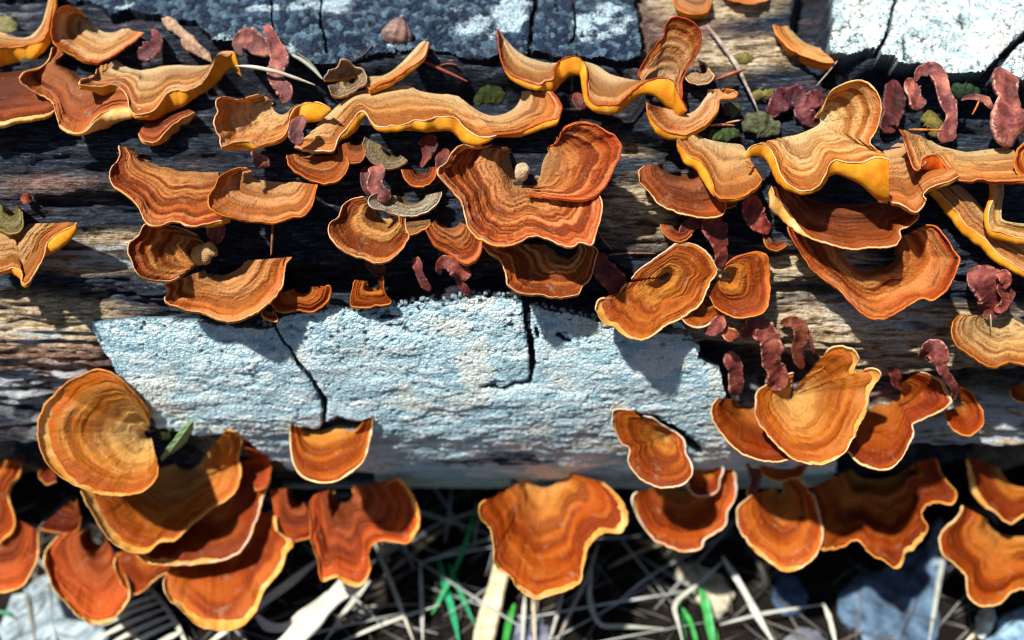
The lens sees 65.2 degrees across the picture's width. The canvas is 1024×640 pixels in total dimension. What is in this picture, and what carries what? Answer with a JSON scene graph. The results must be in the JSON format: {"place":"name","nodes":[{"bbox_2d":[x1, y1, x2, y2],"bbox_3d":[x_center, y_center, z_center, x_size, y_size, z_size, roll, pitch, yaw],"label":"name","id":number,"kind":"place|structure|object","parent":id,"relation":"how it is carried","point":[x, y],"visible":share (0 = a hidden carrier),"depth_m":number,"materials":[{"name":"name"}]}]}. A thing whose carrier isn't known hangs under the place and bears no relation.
{"place":"outdoors","nodes":[
{"label":"outdoors","id":0,"kind":"place"},
{"bbox_2d":[0,0,1023,639],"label":"ground","id":1,"kind":"structure","parent":0,"point":[820,574],"depth_m":0.40,"materials":[{"name":"soil"}]},
{"bbox_2d":[0,573,109,639],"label":"dead leaf","id":2,"kind":"object","parent":1,"relation":"on","point":[53,615],"visible":0.87,"depth_m":0.38,"materials":[{"name":"plant"}]},
{"bbox_2d":[94,586,185,639],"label":"dead frond","id":3,"kind":"object","parent":1,"relation":"on","point":[166,608],"visible":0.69,"depth_m":0.38,"materials":[{"name":"plant"}]},
{"bbox_2d":[211,559,317,639],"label":"dry grass blade","id":4,"kind":"object","parent":1,"relation":"on","point":[284,586],"visible":0.66,"depth_m":0.37,"materials":[{"name":"plant"}]},
{"bbox_2d":[254,591,327,632],"bbox_3d":[-0.098,0.132,0.358,0.033,0.004,0.012,-12,40,-15],"label":"dry grass blade","id":5,"kind":"object","parent":1,"relation":"on","point":[265,624],"visible":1,"depth_m":0.36,"materials":[{"name":"plant"}]},
{"bbox_2d":[278,580,365,639],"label":"dry grass blade","id":6,"kind":"object","parent":1,"relation":"on","point":[307,624],"visible":0.94,"depth_m":0.36,"materials":[{"name":"plant"}]},
{"bbox_2d":[437,559,459,639],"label":"green grass blade","id":7,"kind":"object","parent":1,"relation":"on","point":[450,604],"depth_m":0.39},
{"bbox_2d":[473,564,508,639],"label":"dry grass blade","id":8,"kind":"object","parent":1,"relation":"on","point":[486,625],"visible":0.88,"depth_m":0.38,"materials":[{"name":"plant"}]},
{"bbox_2d":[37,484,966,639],"bbox_3d":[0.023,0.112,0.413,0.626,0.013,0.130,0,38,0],"label":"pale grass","id":9,"kind":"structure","parent":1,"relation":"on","point":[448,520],"depth_m":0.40,"materials":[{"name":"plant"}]},
{"bbox_2d":[0,0,1023,488],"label":"fallen log","id":10,"kind":"object","parent":1,"relation":"on","point":[492,380],"visible":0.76,"depth_m":0.31,"materials":[{"name":"brown wood"}]},
{"bbox_2d":[0,205,23,235],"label":"bracket fungus","id":11,"kind":"object","parent":10,"relation":"on","point":[11,223],"visible":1,"depth_m":0.29},
{"bbox_2d":[0,519,39,593],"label":"bracket fungus","id":12,"kind":"object","parent":10,"relation":"on","point":[19,551],"visible":1,"depth_m":0.36},
{"bbox_2d":[0,460,21,543],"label":"bracket fungus","id":13,"kind":"object","parent":12,"relation":"on","point":[10,473],"visible":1,"depth_m":0.36},
{"bbox_2d":[0,70,54,127],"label":"bracket fungus","id":14,"kind":"object","parent":10,"relation":"on","point":[20,103],"visible":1,"depth_m":0.30},
{"bbox_2d":[0,0,57,66],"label":"bracket fungus","id":15,"kind":"object","parent":10,"relation":"on","point":[34,45],"visible":1,"depth_m":0.31},
{"bbox_2d":[0,222,76,287],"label":"bracket fungus","id":16,"kind":"object","parent":10,"relation":"on","point":[26,250],"visible":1,"depth_m":0.29},
{"bbox_2d":[19,47,139,135],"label":"bracket fungus","id":17,"kind":"object","parent":10,"relation":"on","point":[79,112],"visible":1,"depth_m":0.30},
{"bbox_2d":[43,529,130,624],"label":"bracket fungus","id":18,"kind":"object","parent":10,"relation":"attached to","point":[87,586],"visible":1,"depth_m":0.36},
{"bbox_2d":[39,499,80,534],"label":"bracket fungus","id":19,"kind":"object","parent":18,"relation":"on","point":[65,519],"visible":1,"depth_m":0.36},
{"bbox_2d":[50,5,143,64],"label":"bracket fungus","id":20,"kind":"object","parent":10,"relation":"on","point":[77,34],"visible":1,"depth_m":0.31},
{"bbox_2d":[113,551,169,594],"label":"bracket fungus","id":21,"kind":"object","parent":10,"relation":"on","point":[142,576],"visible":0.7,"depth_m":0.36},
{"bbox_2d":[137,29,162,61],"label":"mauve fungus","id":22,"kind":"object","parent":10,"relation":"on","point":[152,48],"visible":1,"depth_m":0.31},
{"bbox_2d":[78,51,240,119],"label":"bracket fungus","id":23,"kind":"object","parent":10,"relation":"on","point":[160,92],"visible":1,"depth_m":0.30},
{"bbox_2d":[127,223,205,282],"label":"bracket fungus","id":24,"kind":"object","parent":10,"relation":"on","point":[162,254],"visible":1,"depth_m":0.29},
{"bbox_2d":[190,241,217,264],"bbox_3d":[-0.113,-0.025,0.292,0.012,0.010,0.008,0,38,0],"label":"woolly knob","id":25,"kind":"object","parent":24,"relation":"on","point":[203,254],"visible":1,"depth_m":0.29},
{"bbox_2d":[138,109,194,145],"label":"bracket fungus","id":26,"kind":"object","parent":10,"relation":"on","point":[158,131],"visible":1,"depth_m":0.30},
{"bbox_2d":[109,146,229,227],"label":"bracket fungus","id":27,"kind":"object","parent":10,"relation":"on","point":[158,196],"visible":1,"depth_m":0.29},
{"bbox_2d":[162,16,211,61],"bbox_3d":[-0.129,-0.111,0.314,0.037,0.010,0.005,32,48,34],"label":"torn bark strip","id":28,"kind":"object","parent":10,"relation":"on","point":[173,25],"visible":1,"depth_m":0.31,"materials":[{"name":"brown wood"}]},
{"bbox_2d":[164,257,291,323],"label":"bracket fungus","id":29,"kind":"object","parent":10,"relation":"on","point":[247,289],"visible":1,"depth_m":0.29},
{"bbox_2d":[163,506,293,631],"bbox_3d":[-0.128,0.105,0.351,0.057,0.023,0.051,16,41,20],"label":"bracket fungus","id":30,"kind":"object","parent":10,"relation":"on","point":[226,595],"visible":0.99,"depth_m":0.35},
{"bbox_2d":[137,457,270,566],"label":"bracket fungus","id":31,"kind":"object","parent":30,"relation":"on","point":[221,532],"visible":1,"depth_m":0.35},
{"bbox_2d":[81,429,242,554],"bbox_3d":[-0.148,0.066,0.341,0.062,0.045,0.036,-27,45,-30],"label":"bracket fungus","id":32,"kind":"object","parent":31,"relation":"on","point":[173,503],"visible":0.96,"depth_m":0.35},
{"bbox_2d":[37,368,158,496],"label":"bracket fungus","id":33,"kind":"object","parent":32,"relation":"on","point":[93,425],"visible":1,"depth_m":0.32},
{"bbox_2d":[160,418,193,460],"bbox_3d":[-0.142,0.051,0.338,0.026,0.034,0.008,0,38,0],"label":"green leaf","id":34,"kind":"object","parent":32,"relation":"on","point":[181,437],"visible":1,"depth_m":0.34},
{"bbox_2d":[232,27,271,57],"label":"mauve fungus","id":35,"kind":"object","parent":10,"relation":"on","point":[253,41],"visible":1,"depth_m":0.31},
{"bbox_2d":[245,447,271,491],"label":"bracket fungus","id":36,"kind":"object","parent":10,"relation":"attached to","point":[260,476],"visible":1,"depth_m":0.36},
{"bbox_2d":[207,167,317,224],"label":"bracket fungus","id":37,"kind":"object","parent":10,"relation":"on","point":[242,194],"visible":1,"depth_m":0.29},
{"bbox_2d":[213,94,330,150],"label":"bracket fungus","id":38,"kind":"object","parent":10,"relation":"on","point":[254,122],"visible":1,"depth_m":0.29},
{"bbox_2d":[263,24,292,102],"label":"mauve fungus","id":39,"kind":"object","parent":10,"relation":"on","point":[281,85],"visible":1,"depth_m":0.30},
{"bbox_2d":[270,488,309,542],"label":"bracket fungus","id":40,"kind":"object","parent":10,"relation":"on","point":[293,518],"visible":1,"depth_m":0.36},
{"bbox_2d":[271,285,331,312],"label":"bracket fungus","id":41,"kind":"object","parent":10,"relation":"on","point":[314,299],"visible":1,"depth_m":0.30},
{"bbox_2d":[286,153,348,185],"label":"bracket fungus","id":42,"kind":"object","parent":10,"relation":"on","point":[327,170],"visible":1,"depth_m":0.29},
{"bbox_2d":[288,115,306,145],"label":"mauve fungus","id":43,"kind":"object","parent":42,"relation":"on","point":[297,126],"visible":1,"depth_m":0.28},
{"bbox_2d":[289,418,373,483],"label":"bracket fungus","id":44,"kind":"object","parent":10,"relation":"on","point":[331,456],"visible":1,"depth_m":0.33},
{"bbox_2d":[324,59,366,98],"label":"bracket fungus","id":45,"kind":"object","parent":10,"relation":"attached to","point":[346,70],"visible":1,"depth_m":0.30},
{"bbox_2d":[338,140,365,164],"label":"bracket fungus","id":46,"kind":"object","parent":10,"relation":"on","point":[352,151],"visible":1,"depth_m":0.29},
{"bbox_2d":[309,478,420,587],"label":"bracket fungus","id":47,"kind":"object","parent":10,"relation":"on","point":[345,537],"visible":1,"depth_m":0.36},
{"bbox_2d":[328,196,409,264],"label":"bracket fungus","id":48,"kind":"object","parent":10,"relation":"on","point":[359,228],"visible":1,"depth_m":0.29},
{"bbox_2d":[350,276,391,308],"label":"bracket fungus","id":49,"kind":"object","parent":10,"relation":"on","point":[363,295],"visible":1,"depth_m":0.30},
{"bbox_2d":[366,163,390,202],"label":"mauve fungus","id":50,"kind":"object","parent":10,"relation":"attached to","point":[375,179],"visible":1,"depth_m":0.29},
{"bbox_2d":[362,137,407,170],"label":"bracket fungus","id":51,"kind":"object","parent":10,"relation":"on","point":[376,154],"visible":1,"depth_m":0.29},
{"bbox_2d":[294,85,496,153],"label":"bracket fungus","id":52,"kind":"object","parent":10,"relation":"on","point":[398,108],"visible":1,"depth_m":0.29},
{"bbox_2d":[381,14,411,44],"bbox_3d":[-0.045,-0.112,0.312,0.011,0.011,0.010,-17,41,-20],"label":"brown seed","id":53,"kind":"object","parent":10,"relation":"on","point":[396,31],"visible":1,"depth_m":0.31,"materials":[{"name":"brown plant"}]},
{"bbox_2d":[365,41,429,93],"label":"bracket fungus","id":54,"kind":"object","parent":10,"relation":"attached to","point":[414,59],"visible":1,"depth_m":0.30},
{"bbox_2d":[368,192,441,217],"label":"bracket fungus","id":55,"kind":"object","parent":10,"relation":"on","point":[401,206],"visible":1,"depth_m":0.29},
{"bbox_2d":[401,167,436,187],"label":"bracket fungus","id":56,"kind":"object","parent":10,"relation":"on","point":[414,178],"visible":1,"depth_m":0.29},
{"bbox_2d":[418,133,437,167],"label":"mauve fungus","id":57,"kind":"object","parent":56,"relation":"on","point":[428,143],"visible":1,"depth_m":0.30},
{"bbox_2d":[435,254,471,295],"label":"mauve fungus","id":58,"kind":"object","parent":10,"relation":"on","point":[459,272],"visible":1,"depth_m":0.29},
{"bbox_2d":[425,218,482,265],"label":"bracket fungus","id":59,"kind":"object","parent":10,"relation":"on","point":[462,241],"visible":0.98,"depth_m":0.29},
{"bbox_2d":[473,84,505,105],"bbox_3d":[-0.009,-0.086,0.305,0.013,0.007,0.006,0,38,0],"label":"mossy lump","id":60,"kind":"object","parent":10,"relation":"on","point":[488,94],"visible":1,"depth_m":0.30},
{"bbox_2d":[464,91,562,137],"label":"bracket fungus","id":61,"kind":"object","parent":10,"relation":"on","point":[531,112],"visible":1,"depth_m":0.29},
{"bbox_2d":[437,144,602,248],"bbox_3d":[0.005,-0.043,0.280,0.059,0.024,0.043,23,44,27],"label":"bracket fungus","id":62,"kind":"object","parent":10,"relation":"on","point":[500,209],"visible":1,"depth_m":0.29},
{"bbox_2d":[527,121,621,201],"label":"bracket fungus","id":63,"kind":"object","parent":62,"relation":"on","point":[580,161],"visible":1,"depth_m":0.28},
{"bbox_2d":[482,243,598,299],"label":"bracket fungus","id":64,"kind":"object","parent":10,"relation":"on","point":[532,270],"visible":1,"depth_m":0.29},
{"bbox_2d":[479,473,628,599],"bbox_3d":[0.016,0.090,0.347,0.060,0.022,0.054,-31,47,-33],"label":"bracket fungus","id":65,"kind":"object","parent":10,"relation":"on","point":[543,539],"visible":1,"depth_m":0.35},
{"bbox_2d":[496,29,686,115],"bbox_3d":[0.027,-0.090,0.298,0.077,0.025,0.025,15,40,18],"label":"bracket fungus","id":66,"kind":"object","parent":10,"relation":"on","point":[604,92],"visible":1,"depth_m":0.30},
{"bbox_2d":[593,253,626,293],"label":"mauve fungus","id":67,"kind":"object","parent":10,"relation":"on","point":[610,277],"visible":1,"depth_m":0.30},
{"bbox_2d":[611,408,692,488],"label":"bracket fungus","id":68,"kind":"object","parent":10,"relation":"on","point":[658,458],"visible":1,"depth_m":0.32},
{"bbox_2d":[595,242,717,340],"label":"bracket fungus","id":69,"kind":"object","parent":10,"relation":"on","point":[646,308],"visible":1,"depth_m":0.29},
{"bbox_2d":[638,16,701,97],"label":"bracket fungus","id":70,"kind":"object","parent":10,"relation":"on","point":[673,53],"visible":1,"depth_m":0.30},
{"bbox_2d":[638,163,726,218],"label":"bracket fungus","id":71,"kind":"object","parent":10,"relation":"on","point":[689,194],"visible":1,"depth_m":0.29},
{"bbox_2d":[631,468,736,552],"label":"bracket fungus","id":72,"kind":"object","parent":10,"relation":"on","point":[683,521],"visible":0.98,"depth_m":0.36},
{"bbox_2d":[687,466,723,497],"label":"bracket fungus","id":73,"kind":"object","parent":72,"relation":"on","point":[702,483],"visible":1,"depth_m":0.36},
{"bbox_2d":[646,88,737,139],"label":"bracket fungus","id":74,"kind":"object","parent":10,"relation":"on","point":[667,124],"visible":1,"depth_m":0.29},
{"bbox_2d":[673,0,711,19],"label":"bracket fungus","id":75,"kind":"object","parent":10,"relation":"on","point":[694,9],"visible":1,"depth_m":0.33},
{"bbox_2d":[681,297,725,328],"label":"bracket fungus","id":76,"kind":"object","parent":10,"relation":"on","point":[705,313],"visible":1,"depth_m":0.30},
{"bbox_2d":[701,217,727,268],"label":"mauve fungus","id":77,"kind":"object","parent":10,"relation":"on","point":[714,231],"visible":1,"depth_m":0.29},
{"bbox_2d":[676,134,761,201],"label":"bracket fungus","id":78,"kind":"object","parent":10,"relation":"on","point":[728,172],"visible":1,"depth_m":0.29},
{"bbox_2d":[709,251,770,318],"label":"bracket fungus","id":79,"kind":"object","parent":10,"relation":"on","point":[744,292],"visible":1,"depth_m":0.29},
{"bbox_2d":[710,397,791,462],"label":"bracket fungus","id":80,"kind":"object","parent":10,"relation":"on","point":[739,429],"visible":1,"depth_m":0.32},
{"bbox_2d":[723,350,743,395],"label":"mauve fungus","id":81,"kind":"object","parent":80,"relation":"on","point":[733,363],"visible":1,"depth_m":0.31},
{"bbox_2d":[755,345,880,465],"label":"bracket fungus","id":82,"kind":"object","parent":80,"relation":"on","point":[817,417],"visible":1,"depth_m":0.30},
{"bbox_2d":[780,316,808,368],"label":"mauve fungus","id":83,"kind":"object","parent":82,"relation":"on","point":[798,326],"visible":1,"depth_m":0.30},
{"bbox_2d":[741,194,771,234],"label":"mauve fungus","id":84,"kind":"object","parent":10,"relation":"on","point":[753,213],"visible":1,"depth_m":0.29},
{"bbox_2d":[741,111,780,137],"bbox_3d":[0.093,-0.073,0.300,0.015,0.008,0.007,0,38,0],"label":"mossy lump","id":85,"kind":"object","parent":10,"relation":"on","point":[760,124],"visible":1,"depth_m":0.30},
{"bbox_2d":[740,315,788,390],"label":"mauve fungus","id":86,"kind":"object","parent":10,"relation":"attached to","point":[763,331],"visible":1,"depth_m":0.30},
{"bbox_2d":[736,478,823,572],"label":"bracket fungus","id":87,"kind":"object","parent":10,"relation":"on","point":[783,531],"visible":1,"depth_m":0.35},
{"bbox_2d":[759,464,807,481],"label":"bracket fungus","id":88,"kind":"object","parent":87,"relation":"on","point":[777,474],"visible":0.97,"depth_m":0.35},
{"bbox_2d":[766,83,824,117],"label":"mauve fungus","id":89,"kind":"object","parent":10,"relation":"on","point":[785,99],"visible":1,"depth_m":0.30},
{"bbox_2d":[772,24,833,69],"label":"bracket fungus","id":90,"kind":"object","parent":10,"relation":"on","point":[790,41],"visible":1,"depth_m":0.31},
{"bbox_2d":[743,79,888,201],"bbox_3d":[0.106,-0.065,0.282,0.049,0.033,0.041,0,38,0],"label":"bracket fungus","id":91,"kind":"object","parent":10,"relation":"on","point":[838,139],"visible":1,"depth_m":0.28},
{"bbox_2d":[768,186,918,250],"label":"bracket fungus","id":92,"kind":"object","parent":10,"relation":"on","point":[878,224],"visible":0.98,"depth_m":0.29},
{"bbox_2d":[787,224,960,320],"bbox_3d":[0.128,-0.019,0.291,0.059,0.029,0.034,0,38,0],"label":"bracket fungus","id":93,"kind":"object","parent":10,"relation":"on","point":[925,264],"visible":0.99,"depth_m":0.29},
{"bbox_2d":[806,459,956,568],"bbox_3d":[0.162,0.081,0.349,0.066,0.030,0.049,0,38,0],"label":"bracket fungus","id":94,"kind":"object","parent":10,"relation":"on","point":[882,520],"visible":1,"depth_m":0.36},
{"bbox_2d":[879,79,906,133],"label":"mauve fungus","id":95,"kind":"object","parent":10,"relation":"on","point":[894,102],"visible":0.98,"depth_m":0.30},
{"bbox_2d":[847,372,952,470],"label":"bracket fungus","id":96,"kind":"object","parent":10,"relation":"on","point":[882,440],"visible":0.99,"depth_m":0.31},
{"bbox_2d":[917,339,958,401],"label":"mauve fungus","id":97,"kind":"object","parent":96,"relation":"on","point":[935,352],"visible":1,"depth_m":0.30},
{"bbox_2d":[904,78,926,109],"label":"mauve fungus","id":98,"kind":"object","parent":10,"relation":"on","point":[916,99],"visible":1,"depth_m":0.30},
{"bbox_2d":[882,143,959,214],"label":"bracket fungus","id":99,"kind":"object","parent":10,"relation":"on","point":[910,188],"visible":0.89,"depth_m":0.29},
{"bbox_2d":[914,61,957,142],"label":"mauve fungus","id":100,"kind":"object","parent":10,"relation":"on","point":[935,72],"visible":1,"depth_m":0.29},
{"bbox_2d":[899,129,1023,184],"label":"bracket fungus","id":101,"kind":"object","parent":10,"relation":"on","point":[992,166],"visible":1,"depth_m":0.29},
{"bbox_2d":[945,387,983,436],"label":"bracket fungus","id":102,"kind":"object","parent":10,"relation":"on","point":[967,420],"visible":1,"depth_m":0.32},
{"bbox_2d":[929,185,1023,276],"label":"bracket fungus","id":103,"kind":"object","parent":10,"relation":"on","point":[961,207],"visible":1,"depth_m":0.29},
{"bbox_2d":[938,505,1023,607],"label":"bracket fungus","id":104,"kind":"object","parent":10,"relation":"on","point":[981,555],"visible":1,"depth_m":0.36},
{"bbox_2d":[951,314,1023,368],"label":"bracket fungus","id":105,"kind":"object","parent":10,"relation":"on","point":[980,340],"visible":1,"depth_m":0.30},
{"bbox_2d":[967,265,1015,319],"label":"mauve fungus","id":106,"kind":"object","parent":10,"relation":"attached to","point":[982,281],"visible":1,"depth_m":0.29},
{"bbox_2d":[994,269,1011,312],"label":"mauve fungus","id":107,"kind":"object","parent":106,"relation":"on","point":[1004,276],"visible":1,"depth_m":0.29},
{"bbox_2d":[966,459,1023,524],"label":"bracket fungus","id":108,"kind":"object","parent":10,"relation":"on","point":[996,492],"visible":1,"depth_m":0.36},
{"bbox_2d":[983,184,1023,244],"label":"bracket fungus","id":109,"kind":"object","parent":10,"relation":"on","point":[997,226],"visible":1,"depth_m":0.29},
{"bbox_2d":[989,67,1023,147],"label":"mauve fungus","id":110,"kind":"object","parent":10,"relation":"on","point":[1006,125],"visible":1,"depth_m":0.29},
{"bbox_2d":[509,612,549,639],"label":"stone","id":111,"kind":"object","parent":1,"relation":"on","point":[541,632],"visible":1,"depth_m":0.38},
{"bbox_2d":[587,571,663,628],"bbox_3d":[0.049,0.139,0.379,0.043,0.005,0.021,29,46,32],"label":"dry grass blade","id":112,"kind":"object","parent":1,"relation":"on","point":[596,618],"visible":1,"depth_m":0.38,"materials":[{"name":"plant"}]},
{"bbox_2d":[674,561,734,617],"bbox_3d":[0.097,0.131,0.398,0.020,0.004,0.035,-21,42,-24],"label":"stone","id":113,"kind":"object","parent":1,"relation":"on","point":[718,596],"visible":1,"depth_m":0.40,"materials":[{"name":"stone"}]},
{"bbox_2d":[721,556,772,639],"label":"dry grass blade","id":114,"kind":"object","parent":1,"relation":"on","point":[755,611],"visible":1,"depth_m":0.38,"materials":[{"name":"plant"}]},
{"bbox_2d":[772,571,807,617],"bbox_3d":[0.137,0.135,0.394,0.017,0.004,0.026,14,40,18],"label":"stone","id":115,"kind":"object","parent":1,"relation":"on","point":[789,590],"visible":1,"depth_m":0.39,"materials":[{"name":"stone"}]},
{"bbox_2d":[838,541,947,639],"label":"stone","id":116,"kind":"object","parent":1,"relation":"on","point":[904,582],"visible":0.98,"depth_m":0.39,"materials":[{"name":"stone"}]},
{"bbox_2d":[927,518,946,565],"bbox_3d":[0.223,0.116,0.417,0.011,0.004,0.036,18,42,22],"label":"stone","id":117,"kind":"object","parent":1,"relation":"on","point":[934,553],"visible":0.56,"depth_m":0.41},
{"bbox_2d":[985,606,1023,639],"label":"stone","id":118,"kind":"object","parent":1,"relation":"on","point":[1014,631],"visible":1,"depth_m":0.38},
{"bbox_2d":[0,487,1023,639],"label":"dead grass","id":119,"kind":"structure","parent":0,"point":[775,572],"depth_m":0.39,"materials":[{"name":"plant"}]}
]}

